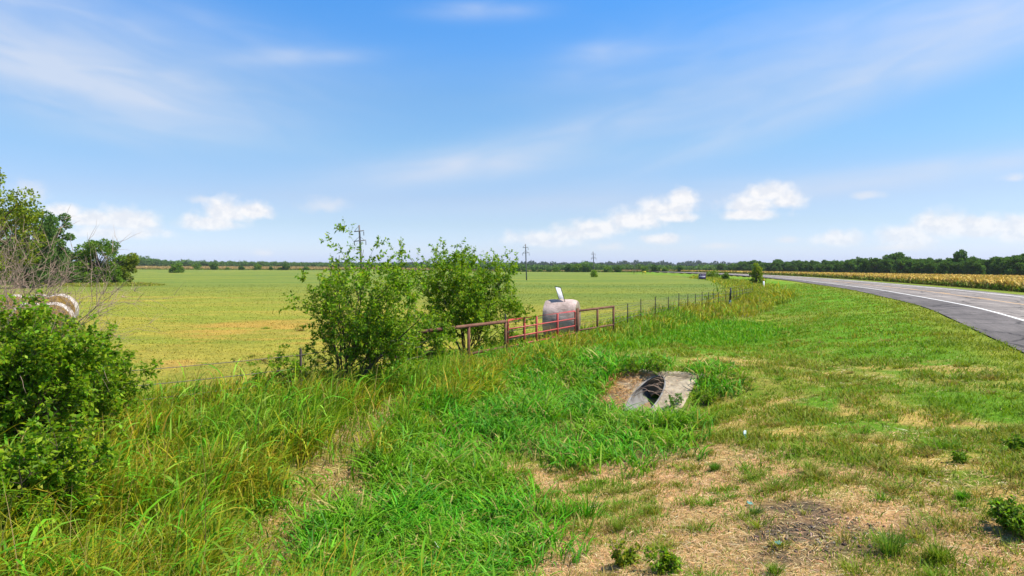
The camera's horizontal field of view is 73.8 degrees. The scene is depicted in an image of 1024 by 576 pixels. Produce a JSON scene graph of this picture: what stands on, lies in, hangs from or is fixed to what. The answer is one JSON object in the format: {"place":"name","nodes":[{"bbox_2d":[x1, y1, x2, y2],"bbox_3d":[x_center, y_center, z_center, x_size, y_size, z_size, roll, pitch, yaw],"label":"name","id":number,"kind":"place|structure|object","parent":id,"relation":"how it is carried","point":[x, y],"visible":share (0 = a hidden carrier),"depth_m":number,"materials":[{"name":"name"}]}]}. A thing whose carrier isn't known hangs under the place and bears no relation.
{"place":"outdoors","nodes":[
{"label":"outdoors","id":0,"kind":"place"},
{"bbox_2d":[191,336,761,575],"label":"broad grass","id":1,"kind":"structure","parent":0,"point":[393,518],"depth_m":10.14,"materials":[{"name":"plant"}]},
{"bbox_2d":[0,269,1023,575],"bbox_3d":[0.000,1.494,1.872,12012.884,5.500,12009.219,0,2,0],"label":"ground","id":2,"kind":"structure","parent":0,"point":[284,279],"depth_m":16.08,"materials":[{"name":"plant"}]},
{"bbox_2d":[1,294,23,312],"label":"hay bale","id":3,"kind":"object","parent":2,"relation":"on","point":[12,301],"visible":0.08,"depth_m":32.45},
{"bbox_2d":[0,167,47,278],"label":"tree","id":4,"kind":"object","parent":2,"relation":"on","point":[29,218],"visible":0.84,"depth_m":53.43,"materials":[{"name":"green plant"}]},
{"bbox_2d":[0,205,58,287],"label":"tree","id":5,"kind":"object","parent":2,"relation":"on","point":[51,233],"visible":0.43,"depth_m":91.76,"materials":[{"name":"green plant"}]},
{"bbox_2d":[33,213,76,286],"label":"tree","id":6,"kind":"object","parent":2,"relation":"on","point":[60,247],"visible":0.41,"depth_m":97.92,"materials":[{"name":"green plant"}]},
{"bbox_2d":[0,289,115,448],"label":"leafy bush","id":7,"kind":"object","parent":2,"relation":"on","point":[39,348],"visible":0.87,"depth_m":8.48,"materials":[{"name":"green plant"}]},
{"bbox_2d":[34,247,82,282],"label":"tree","id":8,"kind":"object","parent":2,"relation":"on","point":[68,251],"visible":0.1,"depth_m":121.54,"materials":[{"name":"green plant"}]},
{"bbox_2d":[47,302,75,336],"bbox_3d":[-18.599,1.277,27.653,1.556,1.400,1.397,-1,2,-28],"label":"hay bale","id":9,"kind":"object","parent":2,"relation":"on","point":[64,306],"visible":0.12,"depth_m":27.28},
{"bbox_2d":[49,294,78,317],"bbox_3d":[-22.456,1.036,33.847,1.661,1.500,1.393,-1,2,-26],"label":"hay bale","id":10,"kind":"object","parent":2,"relation":"on","point":[59,300],"visible":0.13,"depth_m":33.48},
{"bbox_2d":[0,396,131,536],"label":"leafy bush","id":11,"kind":"object","parent":2,"relation":"on","point":[37,470],"visible":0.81,"depth_m":6.92,"materials":[{"name":"green plant"}]},
{"bbox_2d":[0,317,135,441],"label":"leafy bush","id":12,"kind":"object","parent":2,"relation":"on","point":[112,393],"visible":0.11,"depth_m":9.45,"materials":[{"name":"green plant"}]},
{"bbox_2d":[62,252,90,282],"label":"tree","id":13,"kind":"object","parent":2,"relation":"on","point":[73,257],"visible":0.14,"depth_m":126.46,"materials":[{"name":"green plant"}]},
{"bbox_2d":[0,207,181,439],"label":"dead bush","id":14,"kind":"object","parent":2,"relation":"on","point":[8,306],"visible":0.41,"depth_m":9.67,"materials":[{"name":"plant"}]},
{"bbox_2d":[38,281,164,286],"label":"field weeds","id":15,"kind":"object","parent":2,"relation":"on","point":[115,284],"visible":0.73,"depth_m":104.21,"materials":[{"name":"green plant"}]},
{"bbox_2d":[73,238,130,282],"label":"tree","id":16,"kind":"object","parent":2,"relation":"on","point":[83,254],"visible":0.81,"depth_m":125.40,"materials":[{"name":"green plant"}]},
{"bbox_2d":[101,269,125,282],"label":"tree","id":17,"kind":"object","parent":2,"relation":"on","point":[116,277],"visible":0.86,"depth_m":122.34,"materials":[{"name":"green plant"}]},
{"bbox_2d":[84,341,163,417],"bbox_3d":[-6.421,1.595,10.606,1.688,1.767,1.526,0,2,0],"label":"leafy bush","id":18,"kind":"object","parent":2,"relation":"on","point":[130,388],"visible":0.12,"depth_m":10.75,"materials":[{"name":"green plant"}]},
{"bbox_2d":[110,252,140,281],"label":"tree","id":19,"kind":"object","parent":2,"relation":"on","point":[133,259],"visible":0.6,"depth_m":129.49,"materials":[{"name":"green plant"}]},
{"bbox_2d":[168,262,184,272],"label":"bush","id":20,"kind":"object","parent":2,"relation":"on","point":[178,267],"visible":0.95,"depth_m":329.02,"materials":[{"name":"green plant"}]},
{"bbox_2d":[192,264,203,269],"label":"bush","id":21,"kind":"object","parent":2,"relation":"on","point":[196,266],"visible":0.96,"depth_m":478.72,"materials":[{"name":"green plant"}]},
{"bbox_2d":[209,262,218,269],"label":"bush","id":22,"kind":"object","parent":2,"relation":"on","point":[214,266],"visible":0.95,"depth_m":478.77,"materials":[{"name":"green plant"}]},
{"bbox_2d":[123,336,420,399],"bbox_3d":[-7.924,2.022,10.338,0.613,1.362,17.790,2,2,41],"label":"wire fence","id":23,"kind":"object","parent":2,"relation":"on","point":[300,357],"visible":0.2,"depth_m":13.33,"materials":[{"name":"metal"}]},
{"bbox_2d":[231,344,313,393],"bbox_3d":[-4.765,1.785,14.010,1.512,1.337,1.601,0,2,0],"label":"sapling","id":24,"kind":"object","parent":2,"relation":"on","point":[292,366],"visible":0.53,"depth_m":13.82,"materials":[{"name":"green plant"}]},
{"bbox_2d":[354,225,365,287],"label":"utility pole","id":25,"kind":"object","parent":2,"relation":"on","point":[359,237],"visible":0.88,"depth_m":84.73,"materials":[{"name":"grey wood"}]},
{"bbox_2d":[0,283,727,397],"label":"field stubble","id":26,"kind":"object","parent":2,"relation":"on","point":[260,312],"visible":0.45,"depth_m":37.29,"materials":[{"name":"plant"}]},
{"bbox_2d":[279,219,456,386],"bbox_3d":[-2.956,0.439,14.716,2.851,3.983,3.728,-1,2,-41],"label":"elm shrub","id":27,"kind":"object","parent":2,"relation":"on","point":[364,325],"visible":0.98,"depth_m":14.53,"materials":[{"name":"green plant"}]},
{"bbox_2d":[0,292,779,575],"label":"tall grass","id":28,"kind":"structure","parent":2,"relation":"on","point":[234,440],"depth_m":8.92,"materials":[{"name":"plant"}]},
{"bbox_2d":[136,266,648,270],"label":"tan crop","id":29,"kind":"object","parent":2,"relation":"on","point":[232,267],"visible":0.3,"depth_m":557.47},
{"bbox_2d":[355,286,458,364],"bbox_3d":[-2.841,1.114,18.299,2.909,2.367,1.830,0,2,0],"label":"elm shrub","id":30,"kind":"object","parent":2,"relation":"on","point":[438,344],"visible":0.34,"depth_m":18.12,"materials":[{"name":"green plant"}]},
{"bbox_2d":[140,268,676,271],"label":"field edge weeds","id":31,"kind":"object","parent":2,"relation":"on","point":[366,269],"visible":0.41,"depth_m":482.37,"materials":[{"name":"green plant"}]},
{"bbox_2d":[131,255,736,269],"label":"woods","id":32,"kind":"object","parent":2,"relation":"on","point":[145,261],"visible":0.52,"depth_m":778.02,"materials":[{"name":"green plant"}]},
{"bbox_2d":[380,237,536,351],"bbox_3d":[-1.746,0.235,22.454,4.411,3.921,5.196,-1,2,-36],"label":"elm shrub","id":33,"kind":"object","parent":2,"relation":"on","point":[472,294],"visible":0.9,"depth_m":21.36,"materials":[{"name":"green plant"}]},
{"bbox_2d":[418,320,506,357],"bbox_3d":[-1.261,1.654,18.977,0.100,1.284,4.069,1,2,32],"label":"pipe rail","id":34,"kind":"object","parent":2,"relation":"on","point":[468,326],"visible":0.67,"depth_m":19.23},
{"bbox_2d":[269,260,768,265],"bbox_3d":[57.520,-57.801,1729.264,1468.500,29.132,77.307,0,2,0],"label":"distant woods","id":35,"kind":"object","parent":2,"relation":"on","point":[686,263],"visible":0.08,"depth_m":1712.13,"materials":[{"name":"green plant"}]},
{"bbox_2d":[522,244,528,279],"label":"utility pole","id":36,"kind":"object","parent":2,"relation":"on","point":[525,247],"visible":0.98,"depth_m":149.80,"materials":[{"name":"grey wood"}]},
{"bbox_2d":[507,310,575,346],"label":"metal gate","id":37,"kind":"structure","parent":2,"relation":"on","point":[536,324],"depth_m":22.61,"materials":[{"name":"metal"}]},
{"bbox_2d":[542,299,580,335],"bbox_3d":[1.995,1.198,27.242,1.372,1.506,1.648,0,2,15],"label":"hay bale","id":38,"kind":"object","parent":2,"relation":"on","point":[551,306],"visible":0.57,"depth_m":26.60},
{"bbox_2d":[555,286,564,300],"bbox_3d":[1.930,0.322,27.022,0.223,0.774,0.535,-1,2,-28],"label":"yard sign","id":39,"kind":"object","parent":38,"relation":"on","point":[559,292],"visible":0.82,"depth_m":27.00,"materials":[{"name":"white plastic"}]},
{"bbox_2d":[545,494,588,519],"bbox_3d":[0.688,2.751,8.551,0.584,0.358,0.555,0,2,0],"label":"grass tuft","id":40,"kind":"object","parent":2,"relation":"on","point":[568,512],"visible":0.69,"depth_m":8.56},
{"bbox_2d":[564,264,573,271],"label":"bush","id":41,"kind":"object","parent":2,"relation":"on","point":[568,267],"visible":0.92,"depth_m":419.21,"materials":[{"name":"green plant"}]},
{"bbox_2d":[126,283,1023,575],"bbox_3d":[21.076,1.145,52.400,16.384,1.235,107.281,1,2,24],"label":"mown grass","id":42,"kind":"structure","parent":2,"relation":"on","point":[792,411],"depth_m":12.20,"materials":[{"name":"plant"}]},
{"bbox_2d":[569,264,581,271],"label":"bush","id":43,"kind":"object","parent":2,"relation":"on","point":[577,267],"visible":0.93,"depth_m":414.24,"materials":[{"name":"green plant"}]},
{"bbox_2d":[564,488,607,518],"bbox_3d":[0.939,2.705,8.604,0.741,0.410,0.624,0,2,0],"label":"grass tuft","id":44,"kind":"object","parent":2,"relation":"on","point":[586,509],"visible":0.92,"depth_m":8.61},
{"bbox_2d":[581,264,591,271],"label":"bush","id":45,"kind":"object","parent":2,"relation":"on","point":[586,268],"visible":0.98,"depth_m":410.65,"materials":[{"name":"green plant"}]},
{"bbox_2d":[576,305,614,333],"bbox_3d":[3.350,1.419,27.098,0.106,1.384,3.322,1,2,33],"label":"pipe rail","id":46,"kind":"object","parent":2,"relation":"on","point":[597,316],"visible":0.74,"depth_m":27.14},
{"bbox_2d":[606,515,627,532],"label":"grass tuft","id":47,"kind":"object","parent":2,"relation":"on","point":[617,529],"visible":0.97,"depth_m":7.91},
{"bbox_2d":[613,266,621,271],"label":"bush","id":48,"kind":"object","parent":2,"relation":"on","point":[617,268],"visible":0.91,"depth_m":394.50,"materials":[{"name":"green plant"}]},
{"bbox_2d":[608,540,643,569],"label":"weed","id":49,"kind":"object","parent":2,"relation":"on","point":[624,558],"visible":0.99,"depth_m":6.75,"materials":[{"name":"green plant"}]},
{"bbox_2d":[231,343,1023,575],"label":"straw litter","id":50,"kind":"object","parent":2,"relation":"on","point":[692,562],"visible":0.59,"depth_m":7.62,"materials":[{"name":"plant"}]},
{"bbox_2d":[505,285,752,347],"bbox_3d":[14.846,0.882,50.884,2.120,2.021,67.568,1,2,25],"label":"wire fence","id":51,"kind":"object","parent":2,"relation":"on","point":[627,306],"visible":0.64,"depth_m":33.91,"materials":[{"name":"metal"}]},
{"bbox_2d":[243,323,1023,575],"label":"tussock grass","id":52,"kind":"structure","parent":2,"relation":"on","point":[821,476],"depth_m":8.51,"materials":[{"name":"plant"}]},
{"bbox_2d":[622,356,644,375],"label":"weed","id":53,"kind":"object","parent":2,"relation":"on","point":[635,369],"visible":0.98,"depth_m":17.40,"materials":[{"name":"green plant"}]},
{"bbox_2d":[601,369,707,412],"bbox_3d":[4.264,2.752,18.150,2.150,1.300,7.000,1,2,28],"label":"culvert","id":54,"kind":"object","parent":2,"relation":"on","point":[680,387],"visible":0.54,"depth_m":16.78,"materials":[{"name":"concrete"}]},
{"bbox_2d":[632,371,669,395],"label":"dry stems","id":55,"kind":"object","parent":54,"relation":"on","point":[653,384],"visible":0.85,"depth_m":16.64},
{"bbox_2d":[664,393,683,408],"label":"weed","id":56,"kind":"object","parent":54,"relation":"on","point":[671,401],"visible":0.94,"depth_m":15.46,"materials":[{"name":"green plant"}]},
{"bbox_2d":[651,264,659,271],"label":"bush","id":57,"kind":"object","parent":2,"relation":"on","point":[654,268],"visible":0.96,"depth_m":376.82,"materials":[{"name":"green plant"}]},
{"bbox_2d":[642,351,670,375],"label":"weed","id":58,"kind":"object","parent":2,"relation":"on","point":[659,364],"visible":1,"depth_m":17.24,"materials":[{"name":"green plant"}]},
{"bbox_2d":[643,545,683,575],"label":"weed","id":59,"kind":"object","parent":2,"relation":"on","point":[664,562],"visible":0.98,"depth_m":6.43,"materials":[{"name":"green plant"}]},
{"bbox_2d":[692,385,717,405],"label":"weed","id":60,"kind":"object","parent":2,"relation":"on","point":[710,395],"visible":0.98,"depth_m":15.38,"materials":[{"name":"green plant"}]},
{"bbox_2d":[706,269,721,277],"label":"bush","id":61,"kind":"object","parent":2,"relation":"on","point":[714,274],"visible":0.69,"depth_m":163.99,"materials":[{"name":"green plant"}]},
{"bbox_2d":[705,461,724,471],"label":"grass tuft","id":62,"kind":"object","parent":2,"relation":"on","point":[714,466],"visible":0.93,"depth_m":9.89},
{"bbox_2d":[716,263,726,270],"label":"woodland tree","id":63,"kind":"object","parent":2,"relation":"on","point":[720,266],"visible":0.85,"depth_m":511.93,"materials":[{"name":"green plant"}]},
{"bbox_2d":[687,274,805,304],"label":"tall grass","id":64,"kind":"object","parent":2,"relation":"on","point":[766,290],"visible":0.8,"depth_m":72.22,"materials":[{"name":"green plant"}]},
{"bbox_2d":[744,503,767,515],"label":"grass tuft","id":65,"kind":"object","parent":2,"relation":"on","point":[756,510],"visible":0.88,"depth_m":7.67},
{"bbox_2d":[748,262,764,283],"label":"young tree","id":66,"kind":"object","parent":2,"relation":"on","point":[753,274],"visible":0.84,"depth_m":105.75,"materials":[{"name":"green plant"}]},
{"bbox_2d":[761,559,786,575],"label":"grass tuft","id":67,"kind":"object","parent":2,"relation":"on","point":[773,568],"visible":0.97,"depth_m":6.03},
{"bbox_2d":[770,261,782,270],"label":"woodland tree","id":68,"kind":"object","parent":2,"relation":"on","point":[776,263],"visible":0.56,"depth_m":408.48,"materials":[{"name":"green plant"}]},
{"bbox_2d":[787,263,797,271],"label":"woodland tree","id":69,"kind":"object","parent":2,"relation":"on","point":[792,267],"visible":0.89,"depth_m":384.87,"materials":[{"name":"green plant"}]},
{"bbox_2d":[568,368,1016,571],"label":"soil clods","id":70,"kind":"object","parent":2,"relation":"on","point":[820,530],"visible":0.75,"depth_m":6.90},
{"bbox_2d":[794,455,821,473],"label":"grass tuft","id":71,"kind":"object","parent":2,"relation":"on","point":[806,464],"visible":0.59,"depth_m":8.99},
{"bbox_2d":[807,263,815,271],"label":"woodland tree","id":72,"kind":"object","parent":2,"relation":"on","point":[810,268],"visible":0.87,"depth_m":357.89,"materials":[{"name":"green plant"}]},
{"bbox_2d":[806,260,820,271],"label":"woodland tree","id":73,"kind":"object","parent":2,"relation":"on","point":[813,261],"visible":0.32,"depth_m":363.46,"materials":[{"name":"green plant"}]},
{"bbox_2d":[814,264,825,271],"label":"woodland tree","id":74,"kind":"object","parent":2,"relation":"on","point":[821,267],"visible":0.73,"depth_m":347.84,"materials":[{"name":"green plant"}]},
{"bbox_2d":[822,261,834,271],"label":"woodland tree","id":75,"kind":"object","parent":2,"relation":"on","point":[825,263],"visible":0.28,"depth_m":349.31,"materials":[{"name":"green plant"}]},
{"bbox_2d":[824,265,833,271],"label":"woodland tree","id":76,"kind":"object","parent":2,"relation":"on","point":[828,268],"visible":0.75,"depth_m":342.95,"materials":[{"name":"green plant"}]},
{"bbox_2d":[833,262,842,271],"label":"woodland tree","id":77,"kind":"object","parent":2,"relation":"on","point":[836,267],"visible":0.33,"depth_m":343.20,"materials":[{"name":"green plant"}]},
{"bbox_2d":[837,264,845,272],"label":"woodland tree","id":78,"kind":"object","parent":2,"relation":"on","point":[840,267],"visible":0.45,"depth_m":330.70,"materials":[{"name":"green plant"}]},
{"bbox_2d":[675,270,1023,291],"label":"corn crop","id":79,"kind":"object","parent":2,"relation":"on","point":[1004,282],"visible":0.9,"depth_m":113.83,"materials":[{"name":"plant"}]},
{"bbox_2d":[842,260,857,272],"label":"woodland tree","id":80,"kind":"object","parent":2,"relation":"on","point":[851,266],"visible":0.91,"depth_m":322.77,"materials":[{"name":"green plant"}]},
{"bbox_2d":[853,256,862,265],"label":"woodland tree","id":81,"kind":"object","parent":2,"relation":"on","point":[857,260],"visible":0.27,"depth_m":325.81,"materials":[{"name":"green plant"}]},
{"bbox_2d":[856,258,874,272],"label":"woodland tree","id":82,"kind":"object","parent":2,"relation":"on","point":[862,267],"visible":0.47,"depth_m":309.23,"materials":[{"name":"green plant"}]},
{"bbox_2d":[867,258,880,272],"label":"woodland tree","id":83,"kind":"object","parent":2,"relation":"on","point":[874,263],"visible":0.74,"depth_m":302.66,"materials":[{"name":"green plant"}]},
{"bbox_2d":[878,258,895,272],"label":"woodland tree","id":84,"kind":"object","parent":2,"relation":"on","point":[886,265],"visible":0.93,"depth_m":297.75,"materials":[{"name":"green plant"}]},
{"bbox_2d":[854,515,921,559],"bbox_3d":[3.504,2.325,6.342,0.616,0.314,0.656,-1,2,-20],"label":"grass tuft","id":85,"kind":"object","parent":2,"relation":"on","point":[888,547],"visible":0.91,"depth_m":6.31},
{"bbox_2d":[882,251,904,262],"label":"woodland tree","id":86,"kind":"object","parent":2,"relation":"on","point":[899,255],"visible":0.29,"depth_m":303.39,"materials":[{"name":"green plant"}]},
{"bbox_2d":[892,258,909,272],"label":"woodland tree","id":87,"kind":"object","parent":2,"relation":"on","point":[902,263],"visible":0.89,"depth_m":288.33,"materials":[{"name":"green plant"}]},
{"bbox_2d":[903,259,917,273],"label":"woodland tree","id":88,"kind":"object","parent":2,"relation":"on","point":[911,262],"visible":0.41,"depth_m":287.28,"materials":[{"name":"green plant"}]},
{"bbox_2d":[908,260,926,273],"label":"woodland tree","id":89,"kind":"object","parent":2,"relation":"on","point":[921,267],"visible":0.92,"depth_m":278.72,"materials":[{"name":"green plant"}]},
{"bbox_2d":[923,262,936,273],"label":"woodland tree","id":90,"kind":"object","parent":2,"relation":"on","point":[931,268],"visible":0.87,"depth_m":275.79,"materials":[{"name":"green plant"}]},
{"bbox_2d":[910,529,966,564],"bbox_3d":[3.831,2.332,6.090,0.499,0.268,0.488,0,2,-16],"label":"grass tuft","id":91,"kind":"object","parent":2,"relation":"on","point":[936,555],"visible":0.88,"depth_m":6.10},
{"bbox_2d":[937,260,953,273],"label":"woodland tree","id":92,"kind":"object","parent":2,"relation":"on","point":[945,267],"visible":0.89,"depth_m":270.31,"materials":[{"name":"green plant"}]},
{"bbox_2d":[951,261,965,273],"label":"woodland tree","id":93,"kind":"object","parent":2,"relation":"on","point":[957,269],"visible":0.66,"depth_m":267.30,"materials":[{"name":"green plant"}]},
{"bbox_2d":[951,249,969,268],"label":"woodland tree","id":94,"kind":"object","parent":2,"relation":"on","point":[960,255],"visible":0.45,"depth_m":273.77,"materials":[{"name":"green plant"}]},
{"bbox_2d":[949,450,972,463],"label":"weed","id":95,"kind":"object","parent":2,"relation":"on","point":[960,457],"visible":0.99,"depth_m":8.76,"materials":[{"name":"green plant"}]},
{"bbox_2d":[950,485,975,501],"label":"grass tuft","id":96,"kind":"object","parent":2,"relation":"on","point":[961,495],"visible":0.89,"depth_m":7.54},
{"bbox_2d":[960,260,977,274],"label":"woodland tree","id":97,"kind":"object","parent":2,"relation":"on","point":[968,265],"visible":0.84,"depth_m":260.40,"materials":[{"name":"green plant"}]},
{"bbox_2d":[969,259,985,274],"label":"woodland tree","id":98,"kind":"object","parent":2,"relation":"on","point":[980,268],"visible":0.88,"depth_m":258.78,"materials":[{"name":"green plant"}]},
{"bbox_2d":[984,257,995,274],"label":"woodland tree","id":99,"kind":"object","parent":2,"relation":"on","point":[988,262],"visible":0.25,"depth_m":261.94,"materials":[{"name":"green plant"}]},
{"bbox_2d":[987,263,1000,274],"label":"woodland tree","id":100,"kind":"object","parent":2,"relation":"on","point":[992,271],"visible":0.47,"depth_m":254.23,"materials":[{"name":"green plant"}]},
{"bbox_2d":[990,256,1008,274],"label":"woodland tree","id":101,"kind":"object","parent":2,"relation":"on","point":[998,259],"visible":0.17,"depth_m":253.43,"materials":[{"name":"green plant"}]},
{"bbox_2d":[987,494,1023,530],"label":"weed","id":102,"kind":"object","parent":2,"relation":"on","point":[999,512],"visible":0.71,"depth_m":6.65,"materials":[{"name":"green plant"}]},
{"bbox_2d":[997,260,1015,274],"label":"woodland tree","id":103,"kind":"object","parent":2,"relation":"on","point":[1001,266],"visible":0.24,"depth_m":247.99,"materials":[{"name":"green plant"}]},
{"bbox_2d":[1000,433,1023,450],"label":"weed","id":104,"kind":"object","parent":2,"relation":"on","point":[1013,444],"visible":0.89,"depth_m":9.16,"materials":[{"name":"green plant"}]},
{"bbox_2d":[1003,255,1023,274],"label":"woodland tree","id":105,"kind":"object","parent":2,"relation":"on","point":[1011,267],"visible":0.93,"depth_m":241.54,"materials":[{"name":"green plant"}]},
{"bbox_2d":[1005,503,1023,537],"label":"weed","id":106,"kind":"object","parent":2,"relation":"on","point":[1016,523],"visible":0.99,"depth_m":6.45,"materials":[{"name":"green plant"}]},
{"bbox_2d":[0,0,1023,263],"label":"sky","id":107,"kind":"structure","parent":0,"point":[673,131],"materials":[{"name":"blue"}]},
{"bbox_2d":[586,316,800,352],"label":"ditch grass","id":108,"kind":"structure","parent":0,"point":[733,333],"depth_m":30.96,"materials":[{"name":"plant"}]},
{"bbox_2d":[675,272,1023,351],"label":"road","id":109,"kind":"structure","parent":0,"point":[1004,328],"depth_m":46.19,"materials":[{"name":"asphalt"}]},
{"bbox_2d":[731,274,1023,320],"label":"edge line","id":110,"kind":"object","parent":109,"relation":"on","point":[947,301],"visible":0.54,"depth_m":41.26,"materials":[{"name":"white paint"}]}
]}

